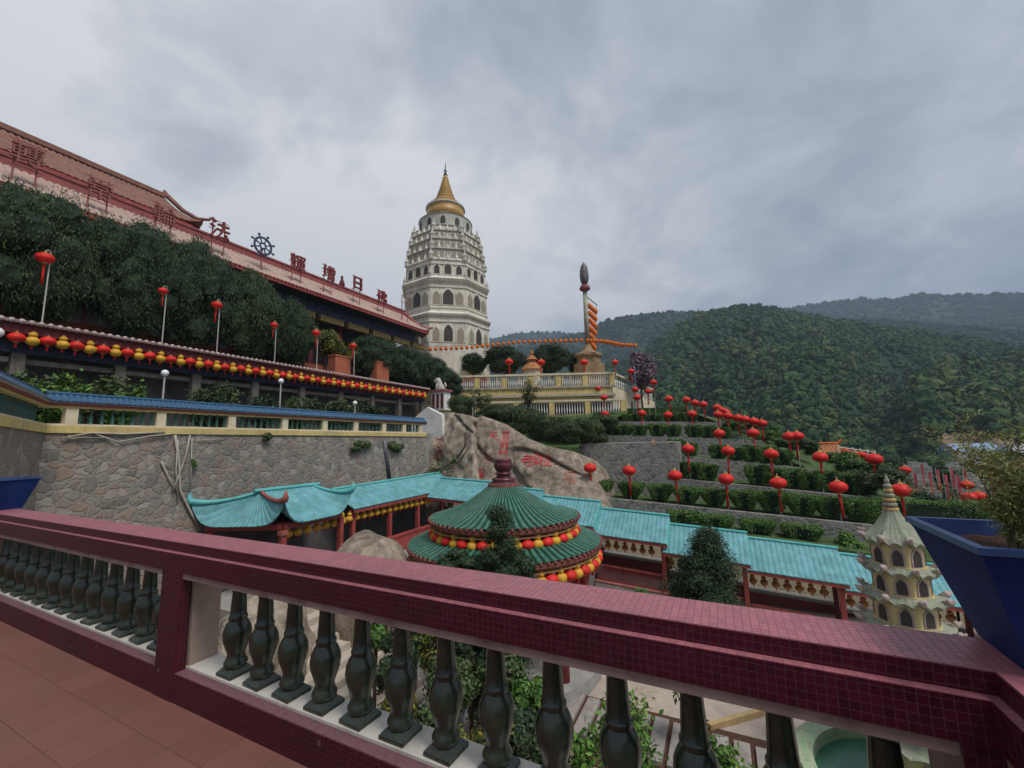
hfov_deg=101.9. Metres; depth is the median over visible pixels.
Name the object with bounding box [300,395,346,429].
leafy shrub
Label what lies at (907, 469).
pole lantern
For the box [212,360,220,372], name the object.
gold lantern
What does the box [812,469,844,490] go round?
clipped hedge
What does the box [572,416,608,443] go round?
climber bush
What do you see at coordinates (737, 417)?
pole lantern
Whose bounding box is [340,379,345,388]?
gold lantern
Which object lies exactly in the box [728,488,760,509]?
clipped hedge
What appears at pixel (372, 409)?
leafy shrub
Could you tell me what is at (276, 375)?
gold lantern
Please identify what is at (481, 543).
red lantern
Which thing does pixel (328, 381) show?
red lantern
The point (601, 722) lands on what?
green plant
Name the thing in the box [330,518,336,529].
gold lantern
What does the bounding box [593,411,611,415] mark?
clipped hedge
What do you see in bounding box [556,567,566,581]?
gold lantern
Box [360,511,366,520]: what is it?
gold lantern
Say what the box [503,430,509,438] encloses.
rock inscription
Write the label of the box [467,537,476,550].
gold lantern
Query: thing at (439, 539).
gold lantern
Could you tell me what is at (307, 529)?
gold lantern
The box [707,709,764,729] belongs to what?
garden kerb
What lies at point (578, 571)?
gold lantern
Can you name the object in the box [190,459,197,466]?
wall plant
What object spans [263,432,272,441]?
wall plant
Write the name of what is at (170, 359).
red lantern
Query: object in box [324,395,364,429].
leafy shrub
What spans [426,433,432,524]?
walkway ground
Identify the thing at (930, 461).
slope bush
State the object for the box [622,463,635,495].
pole lantern
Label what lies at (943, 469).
slope bush
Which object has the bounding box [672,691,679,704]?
green plant
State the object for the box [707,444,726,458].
clipped hedge
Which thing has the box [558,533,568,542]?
red lantern
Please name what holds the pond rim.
on the courtyard ground at (715, 710)
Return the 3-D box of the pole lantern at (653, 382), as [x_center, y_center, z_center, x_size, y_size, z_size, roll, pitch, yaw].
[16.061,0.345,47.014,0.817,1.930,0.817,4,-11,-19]
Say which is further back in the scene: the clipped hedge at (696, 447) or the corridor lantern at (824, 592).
the clipped hedge at (696, 447)
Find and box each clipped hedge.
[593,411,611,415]
[599,478,614,491]
[605,429,615,434]
[610,413,626,420]
[616,423,631,435]
[617,480,645,497]
[627,412,644,420]
[630,424,647,435]
[644,413,661,421]
[646,482,673,500]
[647,423,665,436]
[662,412,680,421]
[664,423,681,436]
[665,508,700,523]
[666,438,686,452]
[672,485,700,503]
[680,411,698,421]
[680,461,688,476]
[681,442,698,455]
[684,424,703,437]
[685,461,703,477]
[695,463,720,479]
[696,425,716,437]
[697,511,734,528]
[699,486,728,505]
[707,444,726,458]
[714,426,731,438]
[727,447,746,460]
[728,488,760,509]
[737,516,777,533]
[739,444,762,461]
[743,463,770,484]
[754,489,790,511]
[755,445,777,463]
[763,467,791,485]
[774,449,795,464]
[778,467,809,487]
[778,520,825,539]
[786,491,820,515]
[797,471,825,489]
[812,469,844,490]
[814,494,850,518]
[832,471,862,492]
[842,495,878,520]
[849,473,879,494]
[850,496,1010,524]
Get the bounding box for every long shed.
[936,443,996,463]
[993,444,1023,457]
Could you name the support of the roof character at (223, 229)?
on the temple hall
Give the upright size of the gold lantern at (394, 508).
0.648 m
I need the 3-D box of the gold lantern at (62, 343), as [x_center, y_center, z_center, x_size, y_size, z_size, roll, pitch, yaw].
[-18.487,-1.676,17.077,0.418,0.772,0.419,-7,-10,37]
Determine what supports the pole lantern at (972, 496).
hanging from the lantern pole
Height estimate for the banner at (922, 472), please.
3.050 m
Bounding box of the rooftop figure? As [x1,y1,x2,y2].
[339,276,344,286]
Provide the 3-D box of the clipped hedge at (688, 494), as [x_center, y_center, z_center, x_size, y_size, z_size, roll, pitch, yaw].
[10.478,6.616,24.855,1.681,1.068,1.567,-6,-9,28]
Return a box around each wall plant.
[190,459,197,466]
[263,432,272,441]
[350,440,371,452]
[387,441,404,452]
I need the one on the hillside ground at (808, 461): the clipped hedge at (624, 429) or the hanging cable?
the clipped hedge at (624, 429)
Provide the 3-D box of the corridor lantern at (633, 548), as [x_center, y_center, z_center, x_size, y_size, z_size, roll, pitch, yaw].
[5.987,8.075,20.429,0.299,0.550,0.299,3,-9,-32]
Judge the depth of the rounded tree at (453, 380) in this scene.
47.64 m
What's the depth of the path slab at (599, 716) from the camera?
11.45 m
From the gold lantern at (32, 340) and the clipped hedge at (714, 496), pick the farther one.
the clipped hedge at (714, 496)
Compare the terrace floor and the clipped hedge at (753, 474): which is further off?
the clipped hedge at (753, 474)
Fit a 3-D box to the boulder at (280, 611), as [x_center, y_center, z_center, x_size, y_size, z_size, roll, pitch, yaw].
[-6.789,7.248,11.155,2.546,3.071,2.545,0,-8,-12]
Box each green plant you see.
[568,720,599,767]
[585,692,637,767]
[629,682,663,753]
[633,709,669,767]
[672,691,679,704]
[678,719,724,759]
[709,736,749,767]
[711,733,754,767]
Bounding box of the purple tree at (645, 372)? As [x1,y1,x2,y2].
[627,351,658,407]
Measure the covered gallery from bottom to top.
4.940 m
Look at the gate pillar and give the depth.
39.49 m
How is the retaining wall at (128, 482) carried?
on the courtyard ground at (715, 710)
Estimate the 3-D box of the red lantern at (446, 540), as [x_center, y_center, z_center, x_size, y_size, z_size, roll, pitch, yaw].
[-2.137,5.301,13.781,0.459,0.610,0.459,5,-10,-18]
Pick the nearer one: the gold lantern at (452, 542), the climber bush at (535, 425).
the gold lantern at (452, 542)
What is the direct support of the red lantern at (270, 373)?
hanging from the covered gallery
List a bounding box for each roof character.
[5,135,46,187]
[81,173,114,212]
[150,200,176,235]
[208,217,230,255]
[289,252,305,283]
[322,263,335,293]
[351,275,362,304]
[376,289,386,313]
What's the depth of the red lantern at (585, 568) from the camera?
13.18 m
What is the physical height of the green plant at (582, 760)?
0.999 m
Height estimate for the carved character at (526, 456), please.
0.804 m
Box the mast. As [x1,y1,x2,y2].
[574,262,605,385]
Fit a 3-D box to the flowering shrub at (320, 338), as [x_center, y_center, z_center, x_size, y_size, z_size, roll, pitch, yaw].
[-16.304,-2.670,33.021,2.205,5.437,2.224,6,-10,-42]
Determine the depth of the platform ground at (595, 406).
55.02 m
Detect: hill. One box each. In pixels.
[490,311,1018,379]
[522,308,1018,465]
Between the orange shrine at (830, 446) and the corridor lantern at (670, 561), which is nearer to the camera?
the corridor lantern at (670, 561)
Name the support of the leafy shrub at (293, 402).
on the walkway ground at (429, 437)
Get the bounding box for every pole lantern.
[34,250,54,283]
[157,286,168,306]
[211,300,222,322]
[270,321,277,337]
[312,330,319,347]
[349,343,356,357]
[505,358,512,376]
[537,359,544,373]
[580,358,587,372]
[584,461,595,480]
[600,394,607,409]
[612,360,618,374]
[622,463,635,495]
[627,368,634,383]
[631,387,638,401]
[633,393,640,410]
[637,410,646,426]
[644,388,651,404]
[650,379,656,395]
[663,410,672,425]
[665,395,672,411]
[668,468,681,501]
[681,442,694,471]
[682,396,690,410]
[687,409,696,424]
[691,399,698,411]
[699,401,707,419]
[712,403,720,410]
[713,409,722,426]
[713,427,724,446]
[718,405,724,421]
[718,471,733,506]
[721,444,734,473]
[723,411,732,425]
[733,413,742,435]
[741,415,749,436]
[746,427,759,454]
[749,416,758,439]
[757,418,767,441]
[763,447,778,478]
[769,474,786,511]
[782,430,793,458]
[792,429,803,457]
[812,449,828,482]
[828,478,847,517]
[860,450,866,469]
[864,451,883,473]
[892,480,912,517]
[898,464,911,473]
[959,479,974,489]
[960,490,977,500]
[972,489,986,500]
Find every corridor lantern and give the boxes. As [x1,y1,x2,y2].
[605,539,610,549]
[613,541,619,550]
[622,542,627,552]
[630,543,636,553]
[639,544,645,554]
[648,545,654,556]
[668,557,674,566]
[749,574,756,585]
[760,576,767,587]
[772,578,779,589]
[783,579,791,591]
[795,581,803,593]
[807,583,815,595]
[820,585,828,597]
[846,595,854,607]
[859,597,868,607]
[945,610,956,622]
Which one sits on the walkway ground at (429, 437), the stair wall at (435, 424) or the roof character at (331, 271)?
the stair wall at (435, 424)
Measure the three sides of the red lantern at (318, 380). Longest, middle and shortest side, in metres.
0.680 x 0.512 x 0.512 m
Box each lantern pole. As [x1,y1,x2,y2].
[41,250,51,321]
[161,286,166,346]
[216,299,220,355]
[274,322,276,364]
[316,328,317,371]
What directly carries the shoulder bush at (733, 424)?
on the hillside ground at (808, 461)
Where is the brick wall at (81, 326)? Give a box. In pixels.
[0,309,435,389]
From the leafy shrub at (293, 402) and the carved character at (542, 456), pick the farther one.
the carved character at (542, 456)
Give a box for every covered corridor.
[199,472,444,621]
[427,477,974,637]
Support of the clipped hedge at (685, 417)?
on the hillside ground at (808, 461)
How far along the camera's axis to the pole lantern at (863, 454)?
34.78 m
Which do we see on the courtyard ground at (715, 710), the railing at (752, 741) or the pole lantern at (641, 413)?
the railing at (752, 741)
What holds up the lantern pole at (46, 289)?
on the terrace ground at (428, 400)
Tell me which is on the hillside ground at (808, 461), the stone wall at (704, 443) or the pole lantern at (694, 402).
the stone wall at (704, 443)
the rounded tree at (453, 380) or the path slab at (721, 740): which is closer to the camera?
the path slab at (721, 740)
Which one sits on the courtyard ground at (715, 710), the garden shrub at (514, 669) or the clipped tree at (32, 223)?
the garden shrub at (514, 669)
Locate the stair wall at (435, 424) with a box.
[412,407,444,438]
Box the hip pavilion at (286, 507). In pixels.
[186,482,355,551]
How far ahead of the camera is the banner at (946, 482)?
33.97 m
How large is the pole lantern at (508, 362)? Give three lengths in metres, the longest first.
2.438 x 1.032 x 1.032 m
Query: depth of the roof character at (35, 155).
23.84 m
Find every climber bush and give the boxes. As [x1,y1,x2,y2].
[447,394,475,415]
[474,403,518,421]
[497,405,542,434]
[513,409,569,440]
[544,415,592,444]
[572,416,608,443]
[590,414,618,431]
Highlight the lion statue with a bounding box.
[434,378,446,389]
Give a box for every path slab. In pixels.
[566,695,584,721]
[574,697,600,738]
[590,701,605,740]
[636,712,650,740]
[646,716,668,766]
[667,722,679,767]
[713,733,728,747]
[734,740,751,767]
[756,746,766,767]
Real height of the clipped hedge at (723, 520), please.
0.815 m
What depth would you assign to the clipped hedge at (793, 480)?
25.25 m
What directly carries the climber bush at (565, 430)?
on the boulder at (549, 480)
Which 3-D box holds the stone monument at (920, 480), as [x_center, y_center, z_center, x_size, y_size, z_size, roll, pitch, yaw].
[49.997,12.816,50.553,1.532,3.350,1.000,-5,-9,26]
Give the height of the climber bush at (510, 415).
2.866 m
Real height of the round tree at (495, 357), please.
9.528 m
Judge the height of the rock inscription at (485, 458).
0.764 m
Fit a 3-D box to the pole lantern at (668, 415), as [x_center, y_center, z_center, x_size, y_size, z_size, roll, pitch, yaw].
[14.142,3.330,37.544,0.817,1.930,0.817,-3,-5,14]
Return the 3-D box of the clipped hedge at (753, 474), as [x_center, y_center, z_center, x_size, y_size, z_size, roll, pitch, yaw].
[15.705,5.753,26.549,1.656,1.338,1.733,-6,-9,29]
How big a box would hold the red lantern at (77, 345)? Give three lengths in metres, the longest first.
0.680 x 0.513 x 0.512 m
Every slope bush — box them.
[867,452,888,463]
[882,454,905,466]
[892,461,920,467]
[910,491,946,500]
[923,456,946,465]
[929,464,956,483]
[956,467,988,475]
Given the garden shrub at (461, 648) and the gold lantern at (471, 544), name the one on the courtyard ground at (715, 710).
the garden shrub at (461, 648)
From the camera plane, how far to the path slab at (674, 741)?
10.50 m
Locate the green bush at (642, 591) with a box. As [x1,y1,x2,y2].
[633,587,650,593]
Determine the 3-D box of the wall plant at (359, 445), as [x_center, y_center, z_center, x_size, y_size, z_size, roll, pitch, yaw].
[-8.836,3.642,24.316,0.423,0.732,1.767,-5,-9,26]
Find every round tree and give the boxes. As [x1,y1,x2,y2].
[460,352,487,374]
[482,345,527,374]
[532,343,574,385]
[568,354,576,375]
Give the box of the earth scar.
[938,430,1012,445]
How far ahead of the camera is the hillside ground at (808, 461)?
25.52 m
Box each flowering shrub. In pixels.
[303,327,322,369]
[315,328,342,370]
[336,341,358,367]
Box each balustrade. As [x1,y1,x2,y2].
[0,370,427,436]
[0,509,1023,767]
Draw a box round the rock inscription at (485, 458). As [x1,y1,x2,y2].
[483,452,492,462]
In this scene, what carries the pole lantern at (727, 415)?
hanging from the lantern pole
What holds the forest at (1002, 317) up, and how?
on the ridge
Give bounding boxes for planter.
[0,476,42,509]
[327,354,351,376]
[369,361,388,383]
[904,516,1023,669]
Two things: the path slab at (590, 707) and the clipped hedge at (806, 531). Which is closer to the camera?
the path slab at (590, 707)
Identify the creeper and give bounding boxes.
[62,431,220,525]
[424,432,468,475]
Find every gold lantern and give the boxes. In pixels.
[24,330,40,348]
[55,335,69,352]
[83,340,96,356]
[109,344,121,359]
[133,347,144,362]
[155,351,165,364]
[175,354,185,367]
[194,357,203,370]
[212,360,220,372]
[228,362,237,374]
[244,364,252,376]
[259,366,266,377]
[272,369,279,380]
[285,370,292,381]
[286,529,292,540]
[293,526,302,538]
[298,372,304,382]
[303,524,311,535]
[309,374,315,384]
[312,522,320,533]
[320,375,325,386]
[321,520,329,531]
[330,377,336,387]
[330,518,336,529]
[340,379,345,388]
[346,512,352,524]
[349,381,354,389]
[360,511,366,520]
[367,509,373,519]
[373,508,379,517]
[380,506,385,515]
[386,505,391,512]
[392,504,397,513]
[397,503,402,511]
[403,501,408,510]
[408,500,413,509]
[436,532,445,543]
[448,535,458,547]
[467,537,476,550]
[513,537,521,548]
[533,534,542,547]
[536,571,546,579]
[551,531,560,544]
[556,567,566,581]
[564,528,572,539]
[572,563,583,582]
[585,558,594,576]
[594,553,600,570]
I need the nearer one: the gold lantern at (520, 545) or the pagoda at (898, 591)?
the pagoda at (898, 591)
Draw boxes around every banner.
[912,472,918,491]
[919,463,925,490]
[926,470,933,493]
[935,468,941,494]
[942,473,950,502]
[949,467,955,489]
[954,474,961,499]
[962,469,968,491]
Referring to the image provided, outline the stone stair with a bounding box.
[304,607,467,725]
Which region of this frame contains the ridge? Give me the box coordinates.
[489,294,1023,347]
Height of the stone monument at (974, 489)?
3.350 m
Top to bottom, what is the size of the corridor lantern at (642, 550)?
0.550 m
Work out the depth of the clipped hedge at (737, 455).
30.23 m
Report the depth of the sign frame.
52.65 m
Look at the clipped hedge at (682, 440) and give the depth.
32.18 m
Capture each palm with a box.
[467,386,495,409]
[517,378,543,408]
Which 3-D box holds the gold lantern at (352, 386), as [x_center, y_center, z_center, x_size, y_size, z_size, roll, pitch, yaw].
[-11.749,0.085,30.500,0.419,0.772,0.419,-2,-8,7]
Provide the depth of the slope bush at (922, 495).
29.62 m
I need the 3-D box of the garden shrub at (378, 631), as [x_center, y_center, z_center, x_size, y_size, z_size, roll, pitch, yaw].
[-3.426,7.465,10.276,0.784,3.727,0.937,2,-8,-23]
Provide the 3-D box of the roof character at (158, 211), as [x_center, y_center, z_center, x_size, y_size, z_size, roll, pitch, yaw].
[-24.896,-11.739,29.704,0.323,2.535,1.500,-5,-9,26]
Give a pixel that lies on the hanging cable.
(503, 341)
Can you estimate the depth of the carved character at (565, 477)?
27.27 m
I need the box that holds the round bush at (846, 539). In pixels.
[832,529,864,548]
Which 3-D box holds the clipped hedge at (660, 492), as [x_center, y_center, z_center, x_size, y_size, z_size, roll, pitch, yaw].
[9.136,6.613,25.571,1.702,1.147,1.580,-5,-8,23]
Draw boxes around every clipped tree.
[0,174,113,326]
[81,211,192,342]
[156,234,243,351]
[218,264,287,360]
[262,295,318,368]
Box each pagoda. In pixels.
[402,163,490,385]
[853,474,967,767]
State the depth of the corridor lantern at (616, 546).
20.72 m
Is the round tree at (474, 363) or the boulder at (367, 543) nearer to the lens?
the boulder at (367, 543)
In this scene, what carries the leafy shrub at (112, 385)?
on the walkway ground at (429, 437)
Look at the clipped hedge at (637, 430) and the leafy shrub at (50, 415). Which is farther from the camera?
the clipped hedge at (637, 430)
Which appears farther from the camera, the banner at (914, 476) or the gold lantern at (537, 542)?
the banner at (914, 476)
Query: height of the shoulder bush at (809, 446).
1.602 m
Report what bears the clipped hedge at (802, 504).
on the hillside ground at (808, 461)
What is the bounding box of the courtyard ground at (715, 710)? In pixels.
[457,601,982,767]
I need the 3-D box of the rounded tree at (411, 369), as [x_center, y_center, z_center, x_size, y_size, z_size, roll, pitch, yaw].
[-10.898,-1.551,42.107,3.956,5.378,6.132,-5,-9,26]
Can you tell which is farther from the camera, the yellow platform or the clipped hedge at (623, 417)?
the yellow platform
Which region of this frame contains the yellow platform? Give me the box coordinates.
[453,372,654,417]
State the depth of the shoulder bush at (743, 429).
37.16 m
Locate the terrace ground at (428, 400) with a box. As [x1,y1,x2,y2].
[5,338,477,416]
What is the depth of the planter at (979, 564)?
1.17 m
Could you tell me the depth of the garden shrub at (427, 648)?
10.16 m
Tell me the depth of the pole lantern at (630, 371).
48.12 m
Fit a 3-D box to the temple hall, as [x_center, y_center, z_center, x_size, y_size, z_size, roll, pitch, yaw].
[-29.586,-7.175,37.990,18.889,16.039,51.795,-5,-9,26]
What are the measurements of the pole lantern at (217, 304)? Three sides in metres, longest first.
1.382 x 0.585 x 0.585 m
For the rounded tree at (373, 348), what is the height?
5.554 m
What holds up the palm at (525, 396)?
on the bank ground at (550, 442)
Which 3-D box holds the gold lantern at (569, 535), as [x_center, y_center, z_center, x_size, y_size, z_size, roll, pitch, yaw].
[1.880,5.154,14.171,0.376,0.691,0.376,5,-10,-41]
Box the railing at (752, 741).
[573,695,765,767]
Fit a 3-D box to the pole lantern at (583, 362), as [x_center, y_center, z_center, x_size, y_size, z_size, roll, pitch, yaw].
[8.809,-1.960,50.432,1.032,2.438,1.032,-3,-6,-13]
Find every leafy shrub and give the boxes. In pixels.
[4,366,53,419]
[24,369,99,423]
[39,372,132,424]
[86,376,148,424]
[183,380,235,426]
[193,381,245,426]
[237,394,283,428]
[278,396,319,428]
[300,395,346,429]
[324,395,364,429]
[357,401,390,430]
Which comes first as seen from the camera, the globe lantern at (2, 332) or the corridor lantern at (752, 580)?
the globe lantern at (2, 332)
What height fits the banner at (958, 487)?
3.050 m
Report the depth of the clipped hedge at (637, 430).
38.34 m
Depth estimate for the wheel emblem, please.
36.01 m
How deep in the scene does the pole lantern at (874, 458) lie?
23.41 m
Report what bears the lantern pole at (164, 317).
on the terrace ground at (428, 400)
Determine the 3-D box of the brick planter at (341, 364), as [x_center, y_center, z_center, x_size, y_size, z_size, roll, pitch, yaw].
[-13.894,-1.204,33.376,0.950,2.079,1.600,-5,-9,26]
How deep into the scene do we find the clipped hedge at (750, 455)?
29.84 m
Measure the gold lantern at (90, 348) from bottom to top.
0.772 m
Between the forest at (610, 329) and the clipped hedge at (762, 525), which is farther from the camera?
the forest at (610, 329)
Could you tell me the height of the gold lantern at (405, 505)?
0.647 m
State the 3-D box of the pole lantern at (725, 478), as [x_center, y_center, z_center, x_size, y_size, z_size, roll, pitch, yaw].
[12.144,5.923,23.467,0.843,1.991,0.843,-3,-7,15]
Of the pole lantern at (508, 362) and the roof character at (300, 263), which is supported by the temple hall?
the roof character at (300, 263)
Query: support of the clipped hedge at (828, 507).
on the hillside ground at (808, 461)
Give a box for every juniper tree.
[462,502,540,745]
[658,523,747,605]
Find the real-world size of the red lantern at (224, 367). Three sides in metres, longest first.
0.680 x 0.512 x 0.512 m
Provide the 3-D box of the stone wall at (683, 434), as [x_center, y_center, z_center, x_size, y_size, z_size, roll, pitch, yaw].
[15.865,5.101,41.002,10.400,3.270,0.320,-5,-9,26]
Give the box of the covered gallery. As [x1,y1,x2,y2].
[0,315,432,431]
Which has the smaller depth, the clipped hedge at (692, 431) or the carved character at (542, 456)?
the carved character at (542, 456)
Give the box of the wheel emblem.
[250,233,274,269]
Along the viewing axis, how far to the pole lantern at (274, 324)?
27.52 m
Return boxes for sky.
[0,0,1023,345]
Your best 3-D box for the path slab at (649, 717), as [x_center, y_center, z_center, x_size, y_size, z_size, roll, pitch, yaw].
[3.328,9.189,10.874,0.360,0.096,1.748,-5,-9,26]
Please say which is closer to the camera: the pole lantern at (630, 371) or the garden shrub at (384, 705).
the garden shrub at (384, 705)
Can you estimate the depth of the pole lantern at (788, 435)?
28.81 m
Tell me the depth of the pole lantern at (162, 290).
22.06 m
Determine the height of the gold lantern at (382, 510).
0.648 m
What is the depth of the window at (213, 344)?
34.83 m
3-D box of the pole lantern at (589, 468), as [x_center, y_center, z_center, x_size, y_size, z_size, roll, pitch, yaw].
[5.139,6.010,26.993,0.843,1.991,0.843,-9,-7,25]
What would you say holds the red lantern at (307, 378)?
hanging from the covered gallery
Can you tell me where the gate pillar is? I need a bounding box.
[429,389,451,410]
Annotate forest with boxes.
[489,291,1023,348]
[491,302,1023,500]
[491,310,1023,379]
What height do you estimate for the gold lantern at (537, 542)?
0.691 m
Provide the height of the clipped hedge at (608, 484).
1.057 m
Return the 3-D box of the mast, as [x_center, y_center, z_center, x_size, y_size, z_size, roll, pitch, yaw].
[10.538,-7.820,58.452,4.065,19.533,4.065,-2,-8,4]
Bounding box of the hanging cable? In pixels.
[434,338,571,346]
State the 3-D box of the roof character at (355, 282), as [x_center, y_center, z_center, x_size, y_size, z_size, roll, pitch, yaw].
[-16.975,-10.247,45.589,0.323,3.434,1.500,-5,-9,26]
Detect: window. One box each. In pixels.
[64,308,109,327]
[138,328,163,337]
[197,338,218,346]
[305,341,323,364]
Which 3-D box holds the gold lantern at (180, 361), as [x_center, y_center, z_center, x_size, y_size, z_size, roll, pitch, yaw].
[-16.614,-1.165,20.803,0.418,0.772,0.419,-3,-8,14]
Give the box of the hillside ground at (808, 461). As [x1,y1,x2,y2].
[585,407,933,562]
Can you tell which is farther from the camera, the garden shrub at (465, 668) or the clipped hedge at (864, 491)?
the clipped hedge at (864, 491)
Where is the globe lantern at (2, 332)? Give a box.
[0,328,4,336]
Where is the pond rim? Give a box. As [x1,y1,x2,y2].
[795,721,865,767]
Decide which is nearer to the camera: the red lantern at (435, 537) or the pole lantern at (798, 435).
the red lantern at (435, 537)
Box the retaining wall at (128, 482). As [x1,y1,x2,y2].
[0,426,425,594]
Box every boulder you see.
[217,594,315,675]
[335,530,407,651]
[426,412,479,516]
[475,416,614,507]
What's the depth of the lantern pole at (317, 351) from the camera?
30.51 m
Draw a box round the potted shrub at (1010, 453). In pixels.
[900,389,1023,517]
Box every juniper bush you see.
[435,548,495,571]
[507,547,536,577]
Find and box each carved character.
[521,454,532,465]
[531,454,541,465]
[540,454,551,465]
[563,471,574,483]
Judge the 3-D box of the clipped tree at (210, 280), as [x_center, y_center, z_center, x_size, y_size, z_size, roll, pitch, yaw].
[-19.242,-5.142,25.305,4.344,8.423,5.089,-5,-9,26]
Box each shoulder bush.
[721,418,743,429]
[736,422,761,436]
[756,424,781,440]
[769,431,804,448]
[785,436,822,455]
[822,449,864,471]
[840,457,893,474]
[852,465,912,489]
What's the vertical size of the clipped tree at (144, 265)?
8.086 m
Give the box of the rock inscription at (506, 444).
[500,439,508,448]
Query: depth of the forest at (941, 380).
268.09 m
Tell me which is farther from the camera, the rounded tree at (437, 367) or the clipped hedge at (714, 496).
the rounded tree at (437, 367)
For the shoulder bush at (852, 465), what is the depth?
24.91 m
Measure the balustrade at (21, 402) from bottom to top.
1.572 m
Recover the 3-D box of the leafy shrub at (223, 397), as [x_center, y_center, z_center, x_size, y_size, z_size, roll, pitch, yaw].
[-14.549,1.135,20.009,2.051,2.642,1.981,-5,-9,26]
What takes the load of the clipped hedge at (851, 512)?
on the hillside ground at (808, 461)
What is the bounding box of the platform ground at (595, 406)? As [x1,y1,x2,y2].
[537,401,632,414]
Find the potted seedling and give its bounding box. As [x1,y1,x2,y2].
[951,440,1023,548]
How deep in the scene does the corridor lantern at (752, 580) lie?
18.04 m
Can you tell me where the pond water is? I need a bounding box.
[815,738,867,767]
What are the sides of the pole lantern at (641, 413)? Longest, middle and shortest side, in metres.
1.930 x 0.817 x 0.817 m
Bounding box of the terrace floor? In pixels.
[0,621,306,767]
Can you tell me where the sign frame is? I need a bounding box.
[401,295,408,322]
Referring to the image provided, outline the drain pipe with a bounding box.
[382,440,390,478]
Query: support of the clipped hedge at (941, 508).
on the hillside ground at (808, 461)
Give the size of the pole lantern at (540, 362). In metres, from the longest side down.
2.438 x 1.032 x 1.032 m
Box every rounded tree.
[349,333,402,380]
[389,344,428,386]
[413,351,447,391]
[443,367,464,394]
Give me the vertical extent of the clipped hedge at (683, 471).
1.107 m
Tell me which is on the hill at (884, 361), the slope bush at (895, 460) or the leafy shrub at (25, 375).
the slope bush at (895, 460)
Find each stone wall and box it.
[579,441,681,497]
[607,497,926,549]
[608,435,762,457]
[618,421,731,438]
[680,479,875,510]
[683,456,818,479]
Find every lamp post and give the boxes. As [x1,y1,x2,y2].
[161,370,168,398]
[278,378,283,405]
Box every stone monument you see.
[907,463,921,483]
[911,475,929,491]
[920,463,934,482]
[922,483,942,497]
[943,462,964,485]
[956,481,988,500]
[959,472,972,481]
[967,474,989,493]
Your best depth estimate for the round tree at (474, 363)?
58.83 m
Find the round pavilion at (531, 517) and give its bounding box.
[406,458,602,717]
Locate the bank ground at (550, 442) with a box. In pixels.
[501,411,627,453]
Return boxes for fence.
[837,445,875,453]
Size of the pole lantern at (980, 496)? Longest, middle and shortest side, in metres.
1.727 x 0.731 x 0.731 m
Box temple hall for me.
[0,121,432,371]
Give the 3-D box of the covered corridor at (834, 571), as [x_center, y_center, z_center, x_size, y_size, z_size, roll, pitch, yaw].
[8.043,8.950,20.016,28.146,8.320,2.812,-5,-9,26]
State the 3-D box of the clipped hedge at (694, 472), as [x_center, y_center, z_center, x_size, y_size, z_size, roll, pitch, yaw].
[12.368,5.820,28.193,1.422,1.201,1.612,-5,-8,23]
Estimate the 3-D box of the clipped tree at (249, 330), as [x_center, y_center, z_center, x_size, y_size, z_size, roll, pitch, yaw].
[-17.798,-4.349,28.030,4.774,7.503,4.219,5,-10,-39]
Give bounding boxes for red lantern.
[6,330,25,347]
[39,335,56,350]
[69,340,84,354]
[96,343,110,358]
[121,348,134,361]
[144,350,156,364]
[165,354,176,367]
[185,356,195,369]
[203,359,213,371]
[220,363,230,374]
[237,365,245,375]
[252,367,260,377]
[266,369,273,379]
[279,371,286,378]
[292,374,298,382]
[303,375,310,384]
[315,377,321,385]
[326,378,331,387]
[431,533,438,541]
[441,536,451,545]
[456,539,468,548]
[476,540,487,550]
[521,539,533,549]
[541,536,553,546]
[545,573,558,580]
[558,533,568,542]
[563,569,576,582]
[570,529,577,537]
[580,564,590,581]
[592,559,598,575]
[596,554,602,569]
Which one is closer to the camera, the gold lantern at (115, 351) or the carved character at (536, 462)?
the gold lantern at (115, 351)
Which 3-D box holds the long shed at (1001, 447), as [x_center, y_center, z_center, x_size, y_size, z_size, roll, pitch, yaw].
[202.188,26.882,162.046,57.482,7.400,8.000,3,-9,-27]
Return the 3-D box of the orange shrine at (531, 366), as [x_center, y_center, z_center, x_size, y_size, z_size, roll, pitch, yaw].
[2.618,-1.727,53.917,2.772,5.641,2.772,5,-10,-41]
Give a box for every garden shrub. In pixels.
[371,622,388,707]
[373,627,422,694]
[376,683,419,720]
[410,631,437,677]
[414,700,434,727]
[422,651,481,712]
[433,641,486,739]
[459,723,514,751]
[474,653,528,698]
[509,702,542,764]
[511,675,541,737]
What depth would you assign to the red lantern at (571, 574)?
12.70 m
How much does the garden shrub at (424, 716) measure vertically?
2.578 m
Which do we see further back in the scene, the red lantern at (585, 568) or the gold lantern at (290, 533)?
the gold lantern at (290, 533)
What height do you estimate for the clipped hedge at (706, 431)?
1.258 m
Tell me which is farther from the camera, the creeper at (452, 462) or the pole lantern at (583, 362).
the pole lantern at (583, 362)
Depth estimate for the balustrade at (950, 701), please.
1.88 m
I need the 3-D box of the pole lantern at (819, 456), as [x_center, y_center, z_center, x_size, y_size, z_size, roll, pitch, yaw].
[18.375,4.884,24.664,0.843,1.991,0.843,-3,-5,-11]
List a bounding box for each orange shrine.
[521,349,542,386]
[816,439,842,453]
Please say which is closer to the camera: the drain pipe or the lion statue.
the drain pipe
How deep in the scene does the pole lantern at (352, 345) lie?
33.42 m
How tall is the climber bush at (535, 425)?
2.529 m
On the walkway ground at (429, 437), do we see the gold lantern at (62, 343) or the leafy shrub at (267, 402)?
the leafy shrub at (267, 402)
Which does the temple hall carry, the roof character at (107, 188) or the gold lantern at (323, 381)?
the roof character at (107, 188)
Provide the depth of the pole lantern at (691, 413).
36.49 m

